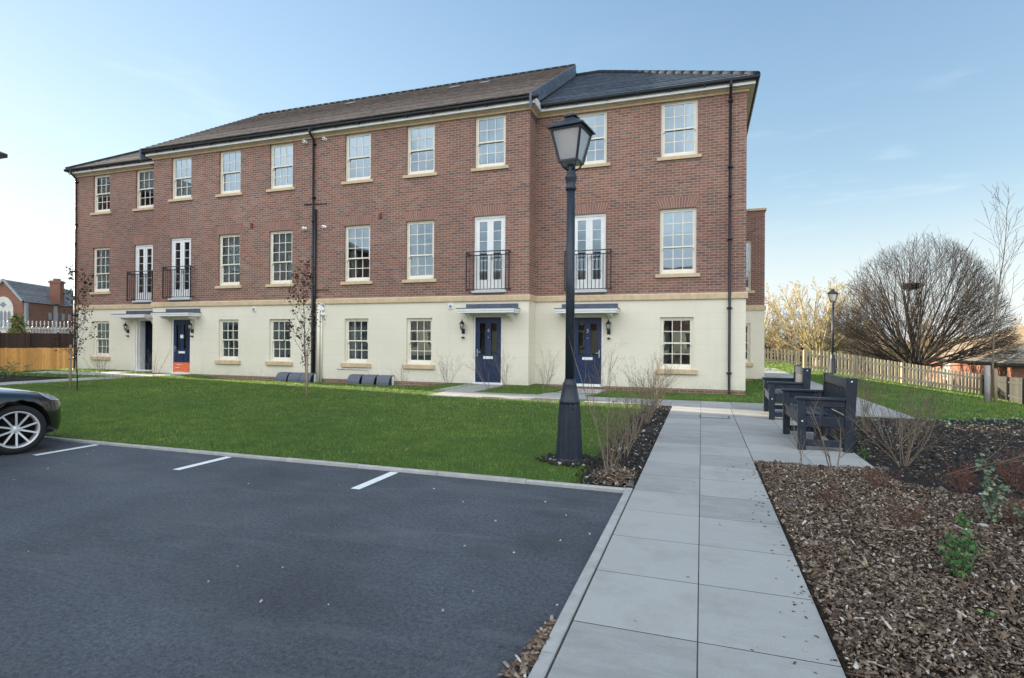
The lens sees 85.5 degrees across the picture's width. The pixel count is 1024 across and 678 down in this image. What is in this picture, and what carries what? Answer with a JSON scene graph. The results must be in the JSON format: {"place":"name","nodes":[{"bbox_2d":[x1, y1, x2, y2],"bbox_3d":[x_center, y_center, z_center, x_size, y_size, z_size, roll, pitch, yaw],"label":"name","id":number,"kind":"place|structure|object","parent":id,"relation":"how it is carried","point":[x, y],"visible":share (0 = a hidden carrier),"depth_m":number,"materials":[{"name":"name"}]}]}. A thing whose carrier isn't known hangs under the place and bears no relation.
{"place":"outdoors","nodes":[
{"label":"outdoors","id":0,"kind":"place"},
{"bbox_2d":[0,376,56,381],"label":"flower bed","id":1,"kind":"object","parent":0,"point":[14,378],"visible":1,"depth_m":18.10,"materials":[{"name":"soil"}]},
{"bbox_2d":[0,376,131,385],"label":"path","id":2,"kind":"structure","parent":0,"point":[46,381],"depth_m":17.11,"materials":[{"name":"concrete"}]},
{"bbox_2d":[21,371,170,376],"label":"path","id":3,"kind":"structure","parent":0,"point":[94,373],"depth_m":20.58,"materials":[{"name":"concrete"}]},
{"bbox_2d":[0,373,646,483],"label":"lawn","id":4,"kind":"structure","parent":0,"point":[441,460],"depth_m":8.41,"materials":[{"name":"green plant"}]},
{"bbox_2d":[54,265,101,389],"bbox_3d":[-10.709,-0.270,13.716,0.929,3.225,0.866,0,0,19],"label":"young tree","id":5,"kind":"object","parent":4,"relation":"on","point":[77,314],"visible":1,"depth_m":13.73,"materials":[{"name":"brown plant"}]},
{"bbox_2d":[284,254,327,365],"bbox_3d":[-4.691,-0.280,12.800,0.864,3.358,1.126,0,0,19],"label":"young tree","id":6,"kind":"object","parent":4,"relation":"on","point":[303,303],"visible":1,"depth_m":12.65,"materials":[{"name":"brown plant"}]},
{"bbox_2d":[376,375,393,385],"bbox_3d":[-4.074,1.336,17.821,0.450,0.335,0.351,0,0,19],"label":"meter box","id":7,"kind":"object","parent":4,"relation":"on","point":[385,379],"visible":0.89,"depth_m":17.72,"materials":[{"name":"black plastic"}]},
{"bbox_2d":[535,453,600,466],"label":"soil crumbs","id":8,"kind":"object","parent":4,"relation":"on","point":[551,459],"visible":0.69,"depth_m":6.07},
{"bbox_2d":[546,112,595,460],"bbox_3d":[0.655,-0.549,6.227,0.428,3.950,0.428,0,0,27],"label":"street lamp","id":9,"kind":"object","parent":4,"relation":"on","point":[572,133],"visible":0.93,"depth_m":6.17,"materials":[{"name":"paint"}]},
{"bbox_2d":[433,384,502,391],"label":"path","id":10,"kind":"structure","parent":0,"point":[476,388],"depth_m":15.37,"materials":[{"name":"concrete"}]},
{"bbox_2d":[1,360,957,677],"bbox_3d":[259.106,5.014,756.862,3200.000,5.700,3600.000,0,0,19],"label":"ground","id":11,"kind":"structure","parent":0,"point":[579,470],"depth_m":16.64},
{"bbox_2d":[6,312,28,332],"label":"conifer","id":12,"kind":"object","parent":11,"relation":"on","point":[17,324],"visible":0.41,"depth_m":47.61,"materials":[{"name":"green plant"}]},
{"bbox_2d":[0,348,72,371],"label":"board fence","id":13,"kind":"object","parent":11,"relation":"on","point":[45,357],"visible":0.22,"depth_m":30.87,"materials":[{"name":"brown wood"}]},
{"bbox_2d":[0,279,73,332],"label":"church hall","id":14,"kind":"structure","parent":11,"relation":"on","point":[34,303],"depth_m":78.91,"materials":[{"name":"brick"}]},
{"bbox_2d":[0,297,12,332],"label":"arched window","id":15,"kind":"structure","parent":14,"relation":"in","point":[6,306],"depth_m":74.51,"materials":[{"name":"stone"}]},
{"bbox_2d":[0,330,73,371],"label":"board fence","id":16,"kind":"object","parent":11,"relation":"on","point":[29,340],"visible":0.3,"depth_m":42.92,"materials":[{"name":"brown wood"}]},
{"bbox_2d":[0,320,73,332],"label":"security fence","id":17,"kind":"object","parent":11,"relation":"on","point":[26,328],"visible":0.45,"depth_m":52.69,"materials":[{"name":"metal"}]},
{"bbox_2d":[0,369,152,377],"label":"lawn patch","id":18,"kind":"object","parent":11,"relation":"on","point":[64,374],"visible":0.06,"depth_m":20.15,"materials":[{"name":"green plant"}]},
{"bbox_2d":[0,368,163,378],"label":"grass","id":19,"kind":"structure","parent":18,"relation":"on","point":[59,374],"depth_m":20.64,"materials":[{"name":"green plant"}]},
{"bbox_2d":[0,439,622,677],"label":"car park","id":20,"kind":"structure","parent":11,"relation":"on","point":[121,562],"depth_m":3.30,"materials":[{"name":"grey asphalt"}]},
{"bbox_2d":[0,387,61,453],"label":"parked car","id":21,"kind":"object","parent":20,"relation":"on","point":[29,419],"visible":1,"depth_m":6.50,"materials":[{"name":"black paint"}]},
{"bbox_2d":[351,472,398,488],"bbox_3d":[-1.308,1.355,5.326,0.094,0.001,0.685,0,0,19],"label":"bay marking","id":22,"kind":"object","parent":20,"relation":"on","point":[372,481],"visible":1,"depth_m":5.31,"materials":[{"name":"paint"}]},
{"bbox_2d":[497,615,556,677],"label":"wood chips","id":23,"kind":"object","parent":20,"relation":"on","point":[526,660],"visible":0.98,"depth_m":2.31,"materials":[{"name":"brown wood"}]},
{"bbox_2d":[43,436,625,492],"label":"kerb","id":24,"kind":"structure","parent":11,"relation":"on","point":[490,478],"depth_m":5.77,"materials":[{"name":"concrete"}]},
{"bbox_2d":[64,64,766,394],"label":"apartment building","id":25,"kind":"structure","parent":11,"relation":"on","point":[419,226],"depth_m":17.93,"materials":[{"name":"brick"}]},
{"bbox_2d":[89,247,110,294],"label":"window","id":26,"kind":"structure","parent":25,"relation":"in","point":[101,257],"depth_m":23.52,"materials":[{"name":"white glass"}]},
{"bbox_2d":[90,321,110,359],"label":"window","id":27,"kind":"structure","parent":25,"relation":"in","point":[103,346],"depth_m":23.51,"materials":[{"name":"white glass"}]},
{"bbox_2d":[90,174,111,214],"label":"window","id":28,"kind":"structure","parent":25,"relation":"in","point":[104,180],"depth_m":23.50,"materials":[{"name":"white glass"}]},
{"bbox_2d":[132,244,152,302],"bbox_3d":[-14.971,-2.654,22.576,1.120,2.400,0.210,0,0,19],"label":"french door","id":29,"kind":"structure","parent":25,"relation":"in","point":[145,247],"depth_m":22.59,"materials":[{"name":"white glass"}]},
{"bbox_2d":[132,168,153,210],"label":"window","id":30,"kind":"structure","parent":25,"relation":"in","point":[145,178],"depth_m":22.71,"materials":[{"name":"white glass"}]},
{"bbox_2d":[135,319,152,371],"bbox_3d":[-14.764,0.269,23.043,0.970,2.120,1.160,0,0,19],"label":"front door","id":31,"kind":"structure","parent":25,"relation":"in","point":[144,327],"depth_m":22.91,"materials":[{"name":"white paint"}]},
{"bbox_2d":[168,237,190,300],"bbox_3d":[-12.520,-2.643,20.997,1.120,2.400,0.210,0,0,19],"label":"french door","id":32,"kind":"structure","parent":25,"relation":"in","point":[182,241],"depth_m":21.01,"materials":[{"name":"white glass"}]},
{"bbox_2d":[168,156,192,201],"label":"window","id":33,"kind":"structure","parent":25,"relation":"in","point":[181,165],"depth_m":21.16,"materials":[{"name":"white glass"}]},
{"bbox_2d":[171,318,189,373],"bbox_3d":[-12.499,0.277,20.983,0.970,2.120,0.130,0,0,19],"label":"front door","id":34,"kind":"structure","parent":25,"relation":"in","point":[181,358],"depth_m":20.99,"materials":[{"name":"blue wood"}]},
{"bbox_2d":[214,320,240,363],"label":"window","id":35,"kind":"structure","parent":25,"relation":"in","point":[228,359],"depth_m":20.32,"materials":[{"name":"white glass"}]},
{"bbox_2d":[215,234,241,288],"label":"window","id":36,"kind":"structure","parent":25,"relation":"in","point":[230,270],"depth_m":20.37,"materials":[{"name":"white glass"}]},
{"bbox_2d":[215,149,242,196],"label":"window","id":37,"kind":"structure","parent":25,"relation":"in","point":[235,192],"depth_m":20.33,"materials":[{"name":"white glass"}]},
{"bbox_2d":[265,319,292,365],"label":"window","id":38,"kind":"structure","parent":25,"relation":"in","point":[274,360],"depth_m":19.54,"materials":[{"name":"white glass"}]},
{"bbox_2d":[265,230,293,286],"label":"window","id":39,"kind":"structure","parent":25,"relation":"in","point":[281,241],"depth_m":19.62,"materials":[{"name":"clear glass"}]},
{"bbox_2d":[266,142,294,191],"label":"window","id":40,"kind":"structure","parent":25,"relation":"in","point":[281,154],"depth_m":19.61,"materials":[{"name":"clear glass"}]},
{"bbox_2d":[340,319,370,367],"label":"window","id":41,"kind":"structure","parent":25,"relation":"in","point":[352,360],"depth_m":18.60,"materials":[{"name":"clear glass"}]},
{"bbox_2d":[340,225,372,284],"bbox_3d":[-5.117,-2.803,18.535,1.220,1.975,0.335,0,0,19],"label":"window","id":42,"kind":"structure","parent":25,"relation":"in","point":[353,259],"depth_m":18.64,"materials":[{"name":"clear glass"}]},
{"bbox_2d":[341,132,372,184],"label":"window","id":43,"kind":"structure","parent":25,"relation":"in","point":[358,146],"depth_m":18.59,"materials":[{"name":"clear glass"}]},
{"bbox_2d":[402,318,434,368],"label":"window","id":44,"kind":"structure","parent":25,"relation":"in","point":[415,325],"depth_m":17.79,"materials":[{"name":"clear glass"}]},
{"bbox_2d":[402,220,436,282],"bbox_3d":[-2.904,-2.791,17.777,1.220,1.975,0.335,0,0,19],"label":"window","id":45,"kind":"structure","parent":25,"relation":"in","point":[413,267],"depth_m":17.88,"materials":[{"name":"clear glass"}]},
{"bbox_2d":[403,123,437,178],"bbox_3d":[-2.895,-6.011,17.750,1.220,1.695,0.255,0,0,19],"label":"window","id":46,"kind":"structure","parent":25,"relation":"in","point":[421,138],"depth_m":17.83,"materials":[{"name":"clear glass"}]},
{"bbox_2d":[472,315,501,384],"bbox_3d":[-0.730,0.344,16.954,0.970,2.120,0.130,0,0,19],"label":"front door","id":47,"kind":"structure","parent":25,"relation":"in","point":[488,320],"depth_m":16.96,"materials":[{"name":"blue wood"}]},
{"bbox_2d":[471,215,505,293],"bbox_3d":[-0.675,-2.576,16.941,1.120,2.400,0.210,0,0,19],"label":"french door","id":48,"kind":"structure","parent":25,"relation":"in","point":[490,220],"depth_m":16.95,"materials":[{"name":"white glass"}]},
{"bbox_2d":[471,114,508,171],"bbox_3d":[-0.643,-5.998,16.979,1.220,1.695,0.255,0,0,19],"label":"window","id":49,"kind":"structure","parent":25,"relation":"in","point":[490,130],"depth_m":17.06,"materials":[{"name":"white glass"}]},
{"bbox_2d":[574,316,602,386],"bbox_3d":[2.269,0.363,16.667,0.970,2.120,0.130,0,0,19],"label":"front door","id":50,"kind":"structure","parent":25,"relation":"in","point":[587,321],"depth_m":16.66,"materials":[{"name":"blue wood"}]},
{"bbox_2d":[575,213,606,293],"bbox_3d":[2.314,-2.557,16.658,1.120,2.400,0.210,0,0,19],"label":"french door","id":51,"kind":"structure","parent":25,"relation":"in","point":[600,283],"depth_m":16.66,"materials":[{"name":"white plastic"}]},
{"bbox_2d":[575,110,609,168],"bbox_3d":[2.365,-5.979,16.689,1.220,1.695,0.255,0,0,19],"label":"window","id":52,"kind":"structure","parent":25,"relation":"in","point":[592,119],"depth_m":16.68,"materials":[{"name":"clear glass"}]},
{"bbox_2d":[655,317,696,373],"bbox_3d":[4.699,0.184,15.828,1.140,1.615,0.245,0,0,19],"label":"window","id":53,"kind":"structure","parent":25,"relation":"in","point":[681,369],"depth_m":15.83,"materials":[{"name":"clear glass"}]},
{"bbox_2d":[655,207,699,277],"bbox_3d":[4.746,-2.745,15.855,1.220,1.975,0.255,0,0,19],"label":"window","id":54,"kind":"structure","parent":25,"relation":"in","point":[681,226],"depth_m":15.91,"materials":[{"name":"white glass"}]},
{"bbox_2d":[657,99,701,160],"bbox_3d":[4.800,-5.965,15.898,1.220,1.695,0.335,0,0,19],"label":"window","id":55,"kind":"structure","parent":25,"relation":"in","point":[691,142],"depth_m":15.92,"materials":[{"name":"white glass"}]},
{"bbox_2d":[746,323,753,365],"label":"window","id":56,"kind":"structure","parent":25,"relation":"in","point":[748,363],"depth_m":20.83,"materials":[{"name":"clear glass"}]},
{"bbox_2d":[746,241,754,292],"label":"window","id":57,"kind":"structure","parent":25,"relation":"in","point":[747,242],"depth_m":20.83,"materials":[{"name":"clear glass"}]},
{"bbox_2d":[527,488,632,677],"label":"kerb","id":58,"kind":"structure","parent":11,"relation":"on","point":[545,661],"depth_m":2.82,"materials":[{"name":"concrete"}]},
{"bbox_2d":[575,404,671,489],"bbox_3d":[1.931,1.380,8.342,0.585,0.001,6.910,0,0,19],"label":"flower bed","id":59,"kind":"object","parent":11,"relation":"on","point":[635,480],"visible":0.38,"depth_m":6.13,"materials":[{"name":"soil"}]},
{"bbox_2d":[569,339,617,469],"bbox_3d":[0.852,0.667,5.710,0.513,1.421,0.289,0,0,19],"label":"bare shrub","id":60,"kind":"object","parent":59,"relation":"on","point":[595,413],"visible":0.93,"depth_m":5.68,"materials":[{"name":"brown plant"}]},
{"bbox_2d":[585,386,635,469],"bbox_3d":[0.963,0.925,5.512,0.529,0.944,0.553,0,0,8],"label":"bare shrub","id":61,"kind":"object","parent":59,"relation":"on","point":[608,446],"visible":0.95,"depth_m":5.54,"materials":[{"name":"brown plant"}]},
{"bbox_2d":[584,464,640,486],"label":"wood chips","id":62,"kind":"object","parent":59,"relation":"on","point":[619,475],"visible":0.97,"depth_m":5.34,"materials":[{"name":"brown wood"}]},
{"bbox_2d":[595,396,652,457],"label":"bare shrub","id":63,"kind":"object","parent":59,"relation":"on","point":[627,433],"visible":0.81,"depth_m":6.38,"materials":[{"name":"brown plant"}]},
{"bbox_2d":[604,362,663,438],"bbox_3d":[1.605,0.831,7.550,0.728,1.155,0.735,0,0,-17],"label":"bare shrub","id":64,"kind":"object","parent":59,"relation":"on","point":[633,414],"visible":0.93,"depth_m":7.53,"materials":[{"name":"brown plant"}]},
{"bbox_2d":[617,358,675,423],"bbox_3d":[2.287,0.835,8.829,0.812,1.166,1.056,0,0,44],"label":"bare shrub","id":65,"kind":"object","parent":59,"relation":"on","point":[646,420],"visible":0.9,"depth_m":8.89,"materials":[{"name":"brown plant"}]},
{"bbox_2d":[630,356,677,412],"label":"bare shrub","id":66,"kind":"object","parent":59,"relation":"on","point":[665,374],"visible":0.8,"depth_m":10.20,"materials":[{"name":"brown plant"}]},
{"bbox_2d":[645,350,680,406],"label":"bare shrub","id":67,"kind":"object","parent":59,"relation":"on","point":[657,381],"visible":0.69,"depth_m":11.32,"materials":[{"name":"brown plant"}]},
{"bbox_2d":[477,379,791,404],"bbox_3d":[4.237,1.478,17.646,7.500,0.100,9.750,0,0,19],"label":"lawn strip","id":68,"kind":"object","parent":11,"relation":"on","point":[531,387],"visible":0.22,"depth_m":15.19,"materials":[{"name":"green plant"}]},
{"bbox_2d":[489,332,513,388],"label":"bare shrub","id":69,"kind":"object","parent":68,"relation":"on","point":[502,359],"visible":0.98,"depth_m":15.32,"materials":[{"name":"brown plant"}]},
{"bbox_2d":[580,337,627,394],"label":"bare shrub","id":70,"kind":"object","parent":68,"relation":"on","point":[608,381],"visible":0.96,"depth_m":14.40,"materials":[{"name":"brown plant"}]},
{"bbox_2d":[764,283,808,348],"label":"bare tree","id":71,"kind":"object","parent":11,"relation":"on","point":[775,318],"visible":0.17,"depth_m":45.27,"materials":[{"name":"beige plant"}]},
{"bbox_2d":[764,311,892,358],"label":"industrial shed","id":72,"kind":"structure","parent":11,"relation":"on","point":[784,315],"depth_m":94.74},
{"bbox_2d":[764,275,898,366],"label":"bare tree","id":73,"kind":"object","parent":11,"relation":"on","point":[808,342],"visible":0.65,"depth_m":40.19,"materials":[{"name":"beige plant"}]},
{"bbox_2d":[765,343,907,374],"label":"hedge mass","id":74,"kind":"object","parent":11,"relation":"on","point":[801,348],"visible":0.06,"depth_m":45.89,"materials":[{"name":"brown plant"}]},
{"bbox_2d":[764,321,964,378],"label":"scrub","id":75,"kind":"object","parent":11,"relation":"on","point":[782,344],"depth_m":43.35,"materials":[{"name":"plant"}]},
{"bbox_2d":[754,416,1023,676],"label":"flower bed","id":76,"kind":"object","parent":11,"relation":"on","point":[928,471],"visible":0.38,"depth_m":6.72,"materials":[{"name":"soil"}]},
{"bbox_2d":[807,393,856,468],"bbox_3d":[3.345,0.986,5.816,0.482,0.860,0.324,0,0,7],"label":"bare shrub","id":77,"kind":"object","parent":76,"relation":"on","point":[827,454],"visible":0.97,"depth_m":5.83,"materials":[{"name":"brown plant"}]},
{"bbox_2d":[833,335,890,433],"bbox_3d":[5.249,0.689,8.325,0.796,1.494,0.807,0,0,19],"label":"bare shrub","id":78,"kind":"object","parent":76,"relation":"on","point":[866,396],"visible":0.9,"depth_m":8.30,"materials":[{"name":"brown plant"}]},
{"bbox_2d":[719,459,1023,677],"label":"mulch bed","id":79,"kind":"object","parent":76,"relation":"on","point":[831,632],"visible":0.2,"depth_m":3.07,"materials":[{"name":"brown wood"}]},
{"bbox_2d":[861,464,903,490],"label":"twig clump","id":80,"kind":"object","parent":79,"relation":"on","point":[873,482],"visible":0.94,"depth_m":5.07,"materials":[{"name":"brown plant"}]},
{"bbox_2d":[882,495,927,528],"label":"twig clump","id":81,"kind":"object","parent":79,"relation":"on","point":[915,517],"visible":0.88,"depth_m":4.02,"materials":[{"name":"brown plant"}]},
{"bbox_2d":[932,523,986,577],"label":"weed","id":82,"kind":"object","parent":79,"relation":"on","point":[963,554],"visible":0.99,"depth_m":3.17,"materials":[{"name":"green plant"}]},
{"bbox_2d":[975,451,1010,524],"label":"weed","id":83,"kind":"object","parent":79,"relation":"on","point":[990,496],"visible":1,"depth_m":4.07,"materials":[{"name":"green plant"}]},
{"bbox_2d":[987,484,1023,526],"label":"twig clump","id":84,"kind":"object","parent":79,"relation":"on","point":[1012,514],"visible":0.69,"depth_m":4.09,"materials":[{"name":"brown plant"}]},
{"bbox_2d":[851,372,950,449],"bbox_3d":[4.844,0.915,6.967,1.043,1.033,1.043,0,0,30],"label":"bare shrub","id":85,"kind":"object","parent":76,"relation":"on","point":[897,404],"visible":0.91,"depth_m":7.01,"materials":[{"name":"brown plant"}]},
{"bbox_2d":[838,368,969,466],"bbox_3d":[4.252,0.837,5.941,1.221,1.173,1.119,0,0,-15],"label":"bare shrub","id":86,"kind":"object","parent":76,"relation":"on","point":[906,463],"visible":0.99,"depth_m":6.03,"materials":[{"name":"brown plant"}]},
{"bbox_2d":[833,417,1023,492],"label":"wood chips","id":87,"kind":"object","parent":76,"relation":"on","point":[924,461],"visible":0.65,"depth_m":7.34,"materials":[{"name":"brown wood"}]},
{"bbox_2d":[935,457,998,492],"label":"twig clump","id":88,"kind":"object","parent":76,"relation":"on","point":[967,473],"visible":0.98,"depth_m":5.06,"materials":[{"name":"brown plant"}]},
{"bbox_2d":[922,415,1023,426],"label":"ground weeds","id":89,"kind":"object","parent":76,"relation":"on","point":[978,418],"visible":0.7,"depth_m":9.61,"materials":[{"name":"green plant"}]},
{"bbox_2d":[982,448,1023,490],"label":"twig clump","id":90,"kind":"object","parent":76,"relation":"on","point":[1008,476],"visible":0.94,"depth_m":5.19,"materials":[{"name":"brown plant"}]},
{"bbox_2d":[880,314,968,367],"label":"bare tree","id":91,"kind":"object","parent":11,"relation":"on","point":[929,335],"visible":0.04,"depth_m":55.37,"materials":[{"name":"brown plant"}]},
{"bbox_2d":[915,324,1023,389],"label":"bungalow","id":92,"kind":"object","parent":11,"relation":"on","point":[1016,370],"visible":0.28,"depth_m":39.34,"materials":[{"name":"brick"},{"name":"tile"},{"name":"black plastic"}]},
{"bbox_2d":[0,0,1023,340],"label":"sky","id":93,"kind":"structure","parent":0,"point":[873,122],"materials":[{"name":"blue"}]},
{"bbox_2d":[538,389,602,395],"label":"path","id":94,"kind":"structure","parent":0,"point":[582,392],"depth_m":15.41,"materials":[{"name":"concrete"}]},
{"bbox_2d":[427,391,782,409],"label":"path","id":95,"kind":"structure","parent":0,"point":[736,405],"depth_m":12.49,"materials":[{"name":"concrete"}]},
{"bbox_2d":[547,406,845,677],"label":"path","id":96,"kind":"structure","parent":0,"point":[754,620],"depth_m":3.03,"materials":[{"name":"concrete"}]},
{"bbox_2d":[731,408,876,469],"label":"path","id":97,"kind":"structure","parent":0,"point":[754,425],"depth_m":7.14,"materials":[{"name":"concrete"}]},
{"bbox_2d":[762,365,810,419],"bbox_3d":[4.937,0.942,10.029,0.675,0.900,1.324,0,0,20],"label":"garden bench","id":98,"kind":"object","parent":97,"relation":"on","point":[800,379],"visible":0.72,"depth_m":9.51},
{"bbox_2d":[780,373,857,452],"bbox_3d":[4.043,0.927,7.386,0.675,0.900,1.324,0,0,18],"label":"garden bench","id":99,"kind":"object","parent":97,"relation":"on","point":[838,393],"visible":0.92,"depth_m":6.85,"materials":[{"name":"black wood"}]},
{"bbox_2d":[764,368,885,407],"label":"path","id":100,"kind":"structure","parent":0,"point":[784,374],"depth_m":21.11,"materials":[{"name":"concrete"}]},
{"bbox_2d":[832,407,913,418],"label":"path","id":101,"kind":"structure","parent":0,"point":[885,410],"depth_m":10.49,"materials":[{"name":"concrete"}]},
{"bbox_2d":[765,361,1023,420],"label":"lawn slope","id":102,"kind":"structure","parent":0,"point":[931,406],"depth_m":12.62,"materials":[{"name":"green plant"}]},
{"bbox_2d":[764,361,823,371],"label":"grass","id":103,"kind":"structure","parent":102,"relation":"on","point":[774,366],"depth_m":31.06,"materials":[{"name":"green plant"}]},
{"bbox_2d":[803,350,980,393],"bbox_3d":[18.130,1.566,26.315,8.843,2.058,0.122,0,0,-3],"label":"picket fence","id":104,"kind":"object","parent":102,"relation":"on","point":[949,373],"visible":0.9,"depth_m":26.27,"materials":[{"name":"beige wood"}]},
{"bbox_2d":[823,228,1023,383],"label":"bare tree","id":105,"kind":"object","parent":102,"relation":"on","point":[914,339],"visible":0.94,"depth_m":31.68,"materials":[{"name":"brown plant"}]},
{"bbox_2d":[948,185,1023,401],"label":"bare sapling","id":106,"kind":"object","parent":102,"relation":"on","point":[993,332],"visible":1,"depth_m":16.63,"materials":[{"name":"brown plant"}]},
{"bbox_2d":[984,365,989,401],"bbox_3d":[14.290,1.402,16.662,0.150,1.220,0.150,0,0,19],"label":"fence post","id":107,"kind":"object","parent":102,"relation":"on","point":[987,383],"visible":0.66,"depth_m":16.61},
{"bbox_2d":[981,375,1023,404],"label":"board fence","id":108,"kind":"object","parent":102,"relation":"on","point":[1010,389],"visible":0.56,"depth_m":22.21,"materials":[{"name":"beige wood"}]},
{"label":"far lawn","id":109,"kind":"structure","parent":0,"visible":0},
{"bbox_2d":[764,349,811,364],"bbox_3d":[16.797,1.241,36.824,5.694,1.222,0.122,0,0,12],"label":"picket fence","id":110,"kind":"object","parent":109,"relation":"on","point":[797,354],"visible":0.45,"depth_m":36.52,"materials":[{"name":"beige wood"}]},
{"bbox_2d":[827,289,837,373],"bbox_3d":[14.756,-0.314,25.497,0.428,3.950,0.428,0,0,39],"label":"street lamp","id":111,"kind":"object","parent":109,"relation":"on","point":[832,294],"visible":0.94,"depth_m":25.45,"materials":[{"name":"paint"}]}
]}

